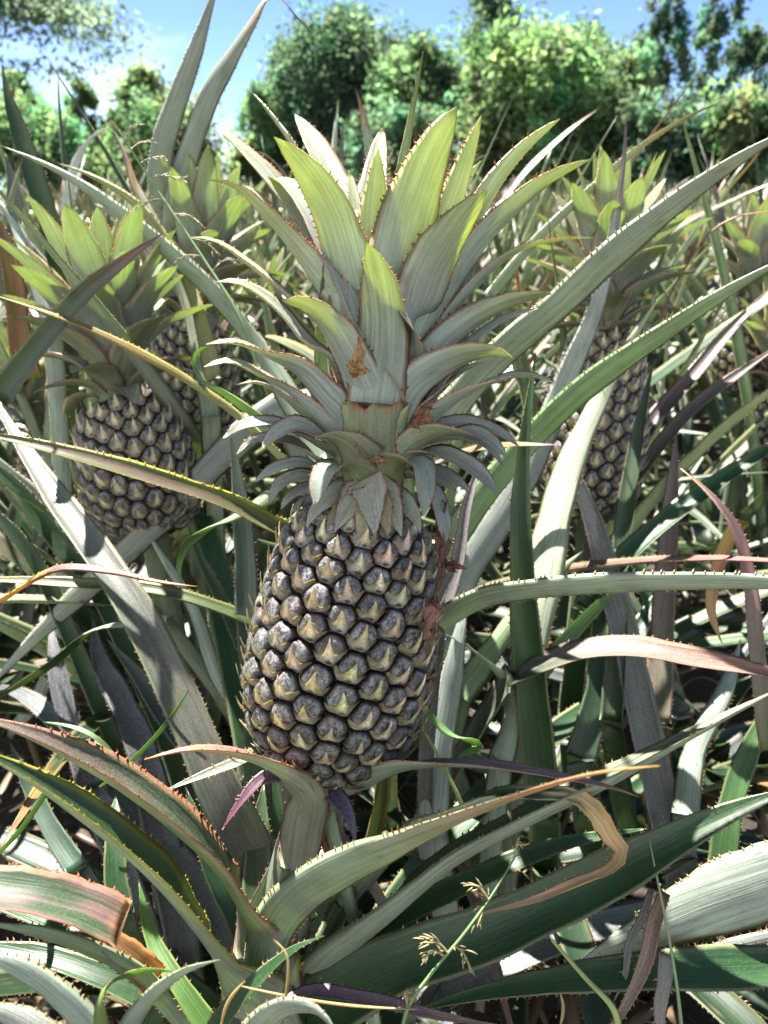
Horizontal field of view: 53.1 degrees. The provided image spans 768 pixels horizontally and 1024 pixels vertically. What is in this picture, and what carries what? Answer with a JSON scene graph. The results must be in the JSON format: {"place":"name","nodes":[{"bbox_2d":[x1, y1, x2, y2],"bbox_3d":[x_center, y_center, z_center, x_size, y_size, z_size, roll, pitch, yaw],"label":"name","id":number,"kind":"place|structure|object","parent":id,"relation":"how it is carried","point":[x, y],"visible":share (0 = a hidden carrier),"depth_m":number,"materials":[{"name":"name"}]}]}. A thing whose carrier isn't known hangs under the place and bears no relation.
{"place":"outdoors","nodes":[
{"label":"outdoors","id":0,"kind":"place"},
{"bbox_2d":[0,189,767,1023],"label":"ground","id":1,"kind":"structure","parent":0,"point":[698,691],"depth_m":1.21,"materials":[{"name":"soil"}]},
{"bbox_2d":[0,65,45,176],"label":"broadleaf tree","id":2,"kind":"object","parent":1,"relation":"on","point":[21,78],"visible":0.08,"depth_m":18.29,"materials":[{"name":"green plant"}]},
{"bbox_2d":[0,201,82,441],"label":"pineapple plant","id":3,"kind":"object","parent":1,"relation":"on","point":[3,309],"visible":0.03,"depth_m":2.00,"materials":[{"name":"green plant"}]},
{"bbox_2d":[29,200,54,230],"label":"pineapple plant","id":4,"kind":"object","parent":1,"relation":"on","point":[32,214],"visible":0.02,"depth_m":4.45,"materials":[{"name":"green plant"}]},
{"bbox_2d":[2,156,91,328],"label":"pineapple plant","id":5,"kind":"object","parent":1,"relation":"on","point":[75,203],"visible":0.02,"depth_m":2.80,"materials":[{"name":"green plant"}]},
{"bbox_2d":[0,72,121,209],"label":"bushy tree","id":6,"kind":"object","parent":1,"relation":"on","point":[42,122],"visible":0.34,"depth_m":15.83,"materials":[{"name":"green plant"}]},
{"bbox_2d":[28,172,109,310],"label":"pineapple plant","id":7,"kind":"object","parent":1,"relation":"on","point":[59,214],"depth_m":3.50,"materials":[{"name":"green plant"}]},
{"bbox_2d":[0,195,145,300],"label":"pineapple plant","id":8,"kind":"object","parent":1,"relation":"on","point":[28,286],"depth_m":2.98,"materials":[{"name":"green plant"}]},
{"bbox_2d":[0,150,146,348],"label":"pineapple plant","id":9,"kind":"object","parent":1,"relation":"on","point":[93,205],"visible":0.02,"depth_m":3.32,"materials":[{"name":"green plant"}]},
{"bbox_2d":[25,180,130,217],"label":"pineapple plant","id":10,"kind":"object","parent":1,"relation":"on","point":[94,201],"visible":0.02,"depth_m":5.81,"materials":[{"name":"green plant"}]},
{"bbox_2d":[0,0,161,84],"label":"overhanging tree","id":11,"kind":"object","parent":1,"relation":"on","point":[39,13],"visible":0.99,"depth_m":7.60,"materials":[{"name":"green plant"}]},
{"bbox_2d":[18,182,145,258],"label":"pineapple plant","id":12,"kind":"object","parent":1,"relation":"on","point":[91,210],"visible":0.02,"depth_m":4.00,"materials":[{"name":"green plant"}]},
{"bbox_2d":[0,912,166,1023],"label":"pineapple plant","id":13,"kind":"object","parent":1,"relation":"on","point":[34,965],"visible":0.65,"depth_m":0.40,"materials":[{"name":"green plant"}]},
{"bbox_2d":[52,66,119,197],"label":"broadleaf tree","id":14,"kind":"object","parent":1,"relation":"on","point":[87,97],"visible":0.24,"depth_m":19.45,"materials":[{"name":"green plant"}]},
{"bbox_2d":[32,173,144,226],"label":"pineapple plant","id":15,"kind":"object","parent":1,"relation":"on","point":[79,210],"visible":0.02,"depth_m":4.72,"materials":[{"name":"green plant"}]},
{"bbox_2d":[48,178,147,218],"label":"pineapple plant","id":16,"kind":"object","parent":1,"relation":"on","point":[86,203],"visible":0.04,"depth_m":4.95,"materials":[{"name":"green plant"}]},
{"bbox_2d":[0,65,227,740],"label":"pineapple plant","id":17,"kind":"object","parent":1,"relation":"on","point":[57,425],"visible":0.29,"depth_m":0.94,"materials":[{"name":"green plant"}]},
{"bbox_2d":[0,134,259,575],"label":"pineapple plant","id":18,"kind":"object","parent":1,"relation":"on","point":[9,447],"visible":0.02,"depth_m":0.97,"materials":[{"name":"green plant"}]},
{"bbox_2d":[97,56,170,197],"bbox_3d":[-5.628,-8.482,18.126,2.151,3.956,1.880,-10,25,-21],"label":"broadleaf tree","id":19,"kind":"object","parent":1,"relation":"on","point":[137,76],"visible":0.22,"depth_m":17.42,"materials":[{"name":"green plant"}]},
{"bbox_2d":[2,159,306,441],"bbox_3d":[-0.987,-0.497,2.102,1.450,0.848,1.280,12,26,27],"label":"pineapple plant","id":20,"kind":"object","parent":1,"relation":"on","point":[23,196],"visible":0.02,"depth_m":1.92,"materials":[{"name":"green plant"}]},
{"bbox_2d":[4,126,315,456],"bbox_3d":[-0.463,-0.595,2.276,1.639,0.931,1.585,-21,31,-40],"label":"pineapple plant","id":21,"kind":"object","parent":1,"relation":"on","point":[310,290],"visible":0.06,"depth_m":2.11,"materials":[{"name":"green plant"}]},
{"bbox_2d":[112,80,239,195],"bbox_3d":[-4.575,-7.538,16.979,2.860,3.465,2.659,0,23,0],"label":"bushy tree","id":22,"kind":"object","parent":1,"relation":"on","point":[147,114],"visible":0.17,"depth_m":16.19,"materials":[{"name":"green plant"}]},
{"bbox_2d":[0,173,358,690],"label":"pineapple plant","id":23,"kind":"object","parent":1,"relation":"on","point":[28,414],"visible":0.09,"depth_m":1.18,"materials":[{"name":"green plant"}]},
{"bbox_2d":[102,120,259,367],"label":"wild grass","id":24,"kind":"structure","parent":1,"relation":"on","point":[247,335],"depth_m":0.69,"materials":[{"name":"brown plant"}]},
{"bbox_2d":[81,153,318,375],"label":"pineapple plant","id":25,"kind":"object","parent":1,"relation":"on","point":[248,217],"visible":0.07,"depth_m":3.05,"materials":[{"name":"green plant"}]},
{"bbox_2d":[92,212,308,398],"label":"pineapple plant","id":26,"kind":"object","parent":1,"relation":"on","point":[297,285],"visible":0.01,"depth_m":2.69,"materials":[{"name":"green plant"}]},
{"bbox_2d":[231,166,270,232],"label":"pineapple plant","id":27,"kind":"object","parent":1,"relation":"on","point":[238,224],"visible":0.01,"depth_m":5.05,"materials":[{"name":"green plant"}]},
{"bbox_2d":[223,78,291,207],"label":"broadleaf tree","id":28,"kind":"object","parent":1,"relation":"on","point":[256,118],"visible":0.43,"depth_m":17.64,"materials":[{"name":"green plant"}]},
{"bbox_2d":[222,175,306,319],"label":"pineapple plant","id":29,"kind":"object","parent":1,"relation":"on","point":[297,280],"visible":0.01,"depth_m":3.42,"materials":[{"name":"green plant"}]},
{"bbox_2d":[0,144,537,1005],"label":"pineapple plant","id":30,"kind":"object","parent":1,"relation":"on","point":[216,210],"visible":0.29,"depth_m":0.95,"materials":[{"name":"green plant"}]},
{"bbox_2d":[0,0,540,816],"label":"pineapple plant","id":31,"kind":"object","parent":1,"relation":"on","point":[172,116],"visible":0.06,"depth_m":0.93,"materials":[{"name":"green plant"}]},
{"bbox_2d":[248,184,301,273],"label":"pineapple plant","id":32,"kind":"object","parent":1,"relation":"on","point":[258,220],"depth_m":4.37,"materials":[{"name":"green plant"}]},
{"bbox_2d":[0,137,560,632],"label":"pineapple plant","id":33,"kind":"object","parent":1,"relation":"on","point":[270,321],"visible":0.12,"depth_m":1.67,"materials":[{"name":"green plant"}]},
{"bbox_2d":[0,394,563,1023],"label":"pineapple plant","id":34,"kind":"object","parent":1,"relation":"on","point":[152,646],"visible":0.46,"depth_m":0.68,"materials":[{"name":"green plant"}]},
{"bbox_2d":[44,722,112,750],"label":"loose grass","id":35,"kind":"structure","parent":34,"relation":"on","point":[100,741],"depth_m":0.58,"materials":[{"name":"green plant"}]},
{"bbox_2d":[99,690,188,787],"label":"loose grass","id":36,"kind":"structure","parent":34,"relation":"on","point":[144,748],"depth_m":0.57,"materials":[{"name":"green plant"}]},
{"bbox_2d":[136,165,436,476],"bbox_3d":[-0.380,-0.660,2.542,1.502,0.935,1.449,12,26,27],"label":"pineapple plant","id":37,"kind":"object","parent":1,"relation":"on","point":[243,378],"visible":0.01,"depth_m":2.61,"materials":[{"name":"green plant"}]},
{"bbox_2d":[261,35,332,165],"bbox_3d":[-2.407,-10.141,20.598,2.093,4.576,2.242,-18,29,-36],"label":"broadleaf tree","id":38,"kind":"object","parent":1,"relation":"on","point":[273,66],"visible":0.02,"depth_m":19.76,"materials":[{"name":"green plant"}]},
{"bbox_2d":[0,126,618,872],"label":"pineapple plant","id":39,"kind":"object","parent":1,"relation":"on","point":[124,416],"visible":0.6,"depth_m":0.75,"materials":[{"name":"green plant"}]},
{"bbox_2d":[0,733,82,853],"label":"loose grass","id":40,"kind":"structure","parent":39,"relation":"on","point":[28,819],"depth_m":0.56,"materials":[{"name":"green plant"}]},
{"bbox_2d":[257,0,419,190],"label":"broadleaf tree","id":41,"kind":"object","parent":1,"relation":"on","point":[330,59],"visible":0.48,"depth_m":17.63,"materials":[{"name":"green plant"}]},
{"bbox_2d":[253,182,444,330],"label":"pineapple plant","id":42,"kind":"object","parent":1,"relation":"on","point":[297,275],"visible":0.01,"depth_m":3.63,"materials":[{"name":"green plant"}]},
{"bbox_2d":[0,91,767,1023],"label":"pineapple plant","id":43,"kind":"object","parent":1,"relation":"on","point":[326,691],"visible":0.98,"depth_m":0.48,"materials":[{"name":"green plant"}]},
{"bbox_2d":[221,981,244,1023],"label":"loose straw","id":44,"kind":"object","parent":43,"relation":"on","point":[231,996],"visible":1,"depth_m":0.38,"materials":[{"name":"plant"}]},
{"bbox_2d":[273,939,289,1023],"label":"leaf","id":45,"kind":"object","parent":43,"relation":"on","point":[288,972],"visible":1,"depth_m":0.37,"materials":[{"name":"beige plant"}]},
{"bbox_2d":[241,986,416,1009],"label":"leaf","id":46,"kind":"object","parent":43,"relation":"on","point":[330,1003],"visible":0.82,"depth_m":0.40,"materials":[{"name":"beige plant"}]},
{"bbox_2d":[0,51,767,1023],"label":"pineapple plant","id":47,"kind":"object","parent":1,"relation":"on","point":[158,385],"visible":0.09,"depth_m":0.79,"materials":[{"name":"green plant"}]},
{"bbox_2d":[0,115,767,637],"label":"pineapple plant","id":48,"kind":"object","parent":1,"relation":"on","point":[532,349],"visible":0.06,"depth_m":1.55,"materials":[{"name":"green plant"}]},
{"bbox_2d":[0,491,767,1023],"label":"leaf litter","id":49,"kind":"object","parent":1,"relation":"on","point":[642,1013],"visible":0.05,"depth_m":0.99,"materials":[{"name":"brown plant"}]},
{"bbox_2d":[0,144,503,582],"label":"pineapple plant","id":50,"kind":"object","parent":49,"relation":"on","point":[40,248],"visible":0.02,"depth_m":1.30,"materials":[{"name":"green plant"}]},
{"bbox_2d":[0,88,767,712],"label":"pineapple plant","id":51,"kind":"object","parent":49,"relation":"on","point":[466,476],"visible":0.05,"depth_m":1.12,"materials":[{"name":"green plant"}]},
{"bbox_2d":[457,106,767,728],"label":"pineapple plant","id":52,"kind":"object","parent":49,"relation":"on","point":[757,327],"visible":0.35,"depth_m":1.33,"materials":[{"name":"green plant"}]},
{"bbox_2d":[234,183,539,368],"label":"pineapple plant","id":53,"kind":"object","parent":1,"relation":"on","point":[300,268],"depth_m":3.14,"materials":[{"name":"green plant"}]},
{"bbox_2d":[220,159,577,502],"bbox_3d":[-0.152,-0.534,2.208,1.307,0.857,1.282,-16,28,-33],"label":"pineapple plant","id":54,"kind":"object","parent":1,"relation":"on","point":[316,297],"visible":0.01,"depth_m":2.02,"materials":[{"name":"green plant"}]},
{"bbox_2d":[337,86,472,187],"bbox_3d":[0.290,-6.753,15.700,2.859,3.390,2.691,13,26,28],"label":"bushy tree","id":55,"kind":"object","parent":1,"relation":"on","point":[393,118],"visible":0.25,"depth_m":14.88,"materials":[{"name":"green plant"}]},
{"bbox_2d":[259,139,553,303],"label":"pineapple plant","id":56,"kind":"object","parent":1,"relation":"on","point":[519,228],"depth_m":3.05,"materials":[{"name":"green plant"}]},
{"bbox_2d":[360,23,476,172],"bbox_3d":[0.822,-8.245,17.109,3.018,4.522,2.578,0,23,0],"label":"broadleaf tree","id":57,"kind":"object","parent":1,"relation":"on","point":[437,81],"visible":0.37,"depth_m":16.29,"materials":[{"name":"green plant"}]},
{"bbox_2d":[422,709,483,803],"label":"wild grass","id":58,"kind":"structure","parent":1,"relation":"on","point":[476,746],"depth_m":0.57,"materials":[{"name":"green plant"}]},
{"bbox_2d":[398,837,529,1023],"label":"wild grass","id":59,"kind":"structure","parent":1,"relation":"on","point":[410,1001],"depth_m":0.41,"materials":[{"name":"green plant"}]},
{"bbox_2d":[234,128,711,424],"bbox_3d":[0.214,-0.544,2.169,1.625,0.923,1.572,-6,24,-15],"label":"pineapple plant","id":60,"kind":"object","parent":1,"relation":"on","point":[497,329],"visible":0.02,"depth_m":2.10,"materials":[{"name":"green plant"}]},
{"bbox_2d":[392,176,560,259],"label":"pineapple plant","id":61,"kind":"object","parent":1,"relation":"on","point":[493,203],"visible":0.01,"depth_m":4.01,"materials":[{"name":"green plant"}]},
{"bbox_2d":[200,294,767,1023],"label":"pineapple plant","id":62,"kind":"object","parent":1,"relation":"on","point":[534,588],"visible":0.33,"depth_m":0.65,"materials":[{"name":"green plant"}]},
{"bbox_2d":[191,346,269,427],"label":"wild grass","id":63,"kind":"structure","parent":62,"relation":"on","point":[246,408],"depth_m":0.60,"materials":[{"name":"green plant"}]},
{"bbox_2d":[304,161,664,412],"bbox_3d":[0.306,-0.653,2.579,1.231,0.956,1.486,9,25,21],"label":"pineapple plant","id":64,"kind":"object","parent":1,"relation":"on","point":[493,276],"visible":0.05,"depth_m":2.39,"materials":[{"name":"green plant"}]},
{"bbox_2d":[438,0,538,171],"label":"broadleaf tree","id":65,"kind":"object","parent":1,"relation":"on","point":[492,7],"visible":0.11,"depth_m":20.36,"materials":[{"name":"green plant"}]},
{"bbox_2d":[236,139,744,609],"bbox_3d":[0.410,-0.297,1.647,1.500,0.881,1.551,-2,23,-6],"label":"pineapple plant","id":66,"kind":"object","parent":1,"relation":"on","point":[694,512],"visible":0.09,"depth_m":1.65,"materials":[{"name":"green plant"}]},
{"bbox_2d":[217,97,767,805],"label":"pineapple plant","id":67,"kind":"object","parent":1,"relation":"on","point":[627,227],"visible":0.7,"depth_m":0.81,"materials":[{"name":"green plant"}]},
{"bbox_2d":[299,157,701,359],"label":"pineapple plant","id":68,"kind":"object","parent":1,"relation":"on","point":[532,226],"visible":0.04,"depth_m":2.83,"materials":[{"name":"green plant"}]},
{"bbox_2d":[469,181,566,285],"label":"pineapple plant","id":69,"kind":"object","parent":1,"relation":"on","point":[555,213],"visible":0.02,"depth_m":5.84,"materials":[{"name":"green plant"}]},
{"bbox_2d":[289,209,767,830],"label":"pineapple plant","id":70,"kind":"object","parent":1,"relation":"on","point":[725,459],"visible":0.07,"depth_m":1.21,"materials":[{"name":"green plant"}]},
{"bbox_2d":[449,0,618,208],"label":"bushy tree","id":71,"kind":"object","parent":1,"relation":"on","point":[543,66],"visible":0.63,"depth_m":14.53,"materials":[{"name":"green plant"}]},
{"bbox_2d":[530,178,568,286],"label":"pineapple plant","id":72,"kind":"object","parent":1,"relation":"on","point":[564,246],"depth_m":4.99,"materials":[{"name":"green plant"}]},
{"bbox_2d":[446,174,660,302],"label":"pineapple plant","id":73,"kind":"object","parent":1,"relation":"on","point":[530,281],"visible":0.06,"depth_m":3.49,"materials":[{"name":"green plant"}]},
{"bbox_2d":[527,179,588,244],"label":"pineapple plant","id":74,"kind":"object","parent":1,"relation":"on","point":[565,196],"visible":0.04,"depth_m":7.04,"materials":[{"name":"green plant"}]},
{"bbox_2d":[543,5,621,158],"bbox_3d":[5.252,-10.934,21.372,3.141,5.400,2.818,0,23,0],"label":"broadleaf tree","id":75,"kind":"object","parent":1,"relation":"on","point":[598,24],"visible":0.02,"depth_m":20.33,"materials":[{"name":"green plant"}]},
{"bbox_2d":[551,939,620,1023],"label":"wild grass","id":76,"kind":"structure","parent":1,"relation":"on","point":[603,996],"depth_m":0.47,"materials":[{"name":"green plant"}]},
{"bbox_2d":[425,782,767,1023],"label":"pineapple plant","id":77,"kind":"object","parent":1,"relation":"on","point":[725,894],"visible":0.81,"depth_m":0.49,"materials":[{"name":"green plant"}]},
{"bbox_2d":[560,993,564,1023],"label":"loose straw","id":78,"kind":"object","parent":77,"relation":"on","point":[562,1010],"visible":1,"depth_m":0.45,"materials":[{"name":"beige plant"}]},
{"bbox_2d":[496,171,700,284],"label":"pineapple plant","id":79,"kind":"object","parent":1,"relation":"on","point":[570,225],"visible":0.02,"depth_m":3.93,"materials":[{"name":"green plant"}]},
{"bbox_2d":[553,27,660,187],"bbox_3d":[4.633,-7.729,16.231,3.353,4.438,2.507,0,23,0],"label":"bushy tree","id":80,"kind":"object","parent":1,"relation":"on","point":[633,70],"visible":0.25,"depth_m":15.46,"materials":[{"name":"green plant"}]},
{"bbox_2d":[451,140,767,426],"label":"pineapple plant","id":81,"kind":"object","parent":1,"relation":"on","point":[659,358],"visible":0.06,"depth_m":2.33,"materials":[{"name":"green plant"}]},
{"bbox_2d":[464,290,767,944],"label":"pineapple plant","id":82,"kind":"object","parent":1,"relation":"on","point":[606,691],"visible":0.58,"depth_m":0.77,"materials":[{"name":"green plant"}]},
{"bbox_2d":[467,109,767,617],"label":"pineapple plant","id":83,"kind":"object","parent":1,"relation":"on","point":[750,236],"visible":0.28,"depth_m":1.38,"materials":[{"name":"green plant"}]},
{"bbox_2d":[474,120,763,517],"bbox_3d":[0.931,-0.336,1.615,1.514,0.914,1.430,17,28,35],"label":"pineapple plant","id":84,"kind":"object","parent":1,"relation":"on","point":[700,325],"visible":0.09,"depth_m":1.82,"materials":[{"name":"green plant"}]},
{"bbox_2d":[513,154,736,420],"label":"pineapple plant","id":85,"kind":"object","parent":1,"relation":"on","point":[692,393],"visible":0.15,"depth_m":2.57,"materials":[{"name":"green plant"}]},
{"bbox_2d":[516,194,737,399],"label":"pineapple plant","id":86,"kind":"object","parent":1,"relation":"on","point":[546,271],"visible":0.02,"depth_m":2.42,"materials":[{"name":"green plant"}]},
{"bbox_2d":[540,180,742,327],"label":"pineapple plant","id":87,"kind":"object","parent":1,"relation":"on","point":[668,282],"visible":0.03,"depth_m":3.43,"materials":[{"name":"green plant"}]},
{"bbox_2d":[520,168,764,387],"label":"pineapple plant","id":88,"kind":"object","parent":1,"relation":"on","point":[640,300],"visible":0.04,"depth_m":2.98,"materials":[{"name":"green plant"}]},
{"bbox_2d":[646,824,682,1023],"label":"wild grass","id":89,"kind":"structure","parent":1,"relation":"on","point":[673,967],"depth_m":0.46,"materials":[{"name":"green plant"}]},
{"bbox_2d":[630,0,699,112],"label":"slender tree","id":90,"kind":"object","parent":1,"relation":"on","point":[678,41],"visible":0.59,"depth_m":17.14,"materials":[{"name":"green plant"}]},
{"bbox_2d":[563,173,767,328],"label":"pineapple plant","id":91,"kind":"object","parent":1,"relation":"on","point":[764,197],"depth_m":3.30,"materials":[{"name":"green plant"}]},
{"bbox_2d":[612,82,720,201],"bbox_3d":[5.357,-6.326,14.729,2.524,3.322,2.137,-11,25,-23],"label":"bushy tree","id":92,"kind":"object","parent":1,"relation":"on","point":[679,169],"visible":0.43,"depth_m":14.09,"materials":[{"name":"green plant"}]},
{"bbox_2d":[632,179,737,209],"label":"pineapple plant","id":93,"kind":"object","parent":1,"relation":"on","point":[664,190],"visible":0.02,"depth_m":7.91,"materials":[{"name":"green plant"}]},
{"bbox_2d":[648,153,735,469],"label":"pineapple plant","id":94,"kind":"object","parent":1,"relation":"on","point":[697,284],"visible":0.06,"depth_m":2.09,"materials":[{"name":"green plant"}]},
{"bbox_2d":[696,216,724,291],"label":"pineapple plant","id":95,"kind":"object","parent":1,"relation":"on","point":[709,288],"visible":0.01,"depth_m":3.49,"materials":[{"name":"green plant"}]},
{"bbox_2d":[667,187,758,286],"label":"pineapple plant","id":96,"kind":"object","parent":1,"relation":"on","point":[718,222],"visible":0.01,"depth_m":5.18,"materials":[{"name":"green plant"}]},
{"bbox_2d":[676,0,751,117],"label":"slender tree","id":97,"kind":"object","parent":1,"relation":"on","point":[712,30],"visible":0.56,"depth_m":17.72,"materials":[{"name":"green plant"}]},
{"bbox_2d":[680,181,758,319],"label":"pineapple plant","id":98,"kind":"object","parent":1,"relation":"on","point":[709,318],"visible":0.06,"depth_m":2.44,"materials":[{"name":"green plant"}]},
{"bbox_2d":[698,196,742,271],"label":"pineapple plant","id":99,"kind":"object","parent":1,"relation":"on","point":[714,270],"visible":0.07,"depth_m":3.12,"materials":[{"name":"green plant"}]},
{"bbox_2d":[689,180,767,213],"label":"pineapple plant","id":100,"kind":"object","parent":1,"relation":"on","point":[737,206],"visible":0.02,"depth_m":7.84,"materials":[{"name":"green plant"}]},
{"bbox_2d":[693,73,767,210],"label":"bushy tree","id":101,"kind":"object","parent":1,"relation":"on","point":[727,122],"visible":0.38,"depth_m":13.27,"materials":[{"name":"green plant"}]},
{"bbox_2d":[722,19,767,100],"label":"slender tree","id":102,"kind":"object","parent":1,"relation":"on","point":[752,42],"visible":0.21,"depth_m":18.86,"materials":[{"name":"green plant"}]},
{"bbox_2d":[733,39,767,184],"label":"slender tree","id":103,"kind":"object","parent":1,"relation":"on","point":[762,58],"visible":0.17,"depth_m":16.46,"materials":[{"name":"green plant"}]},
{"bbox_2d":[0,0,767,188],"label":"sky","id":104,"kind":"structure","parent":0,"point":[177,19],"materials":[{"name":"blue"}]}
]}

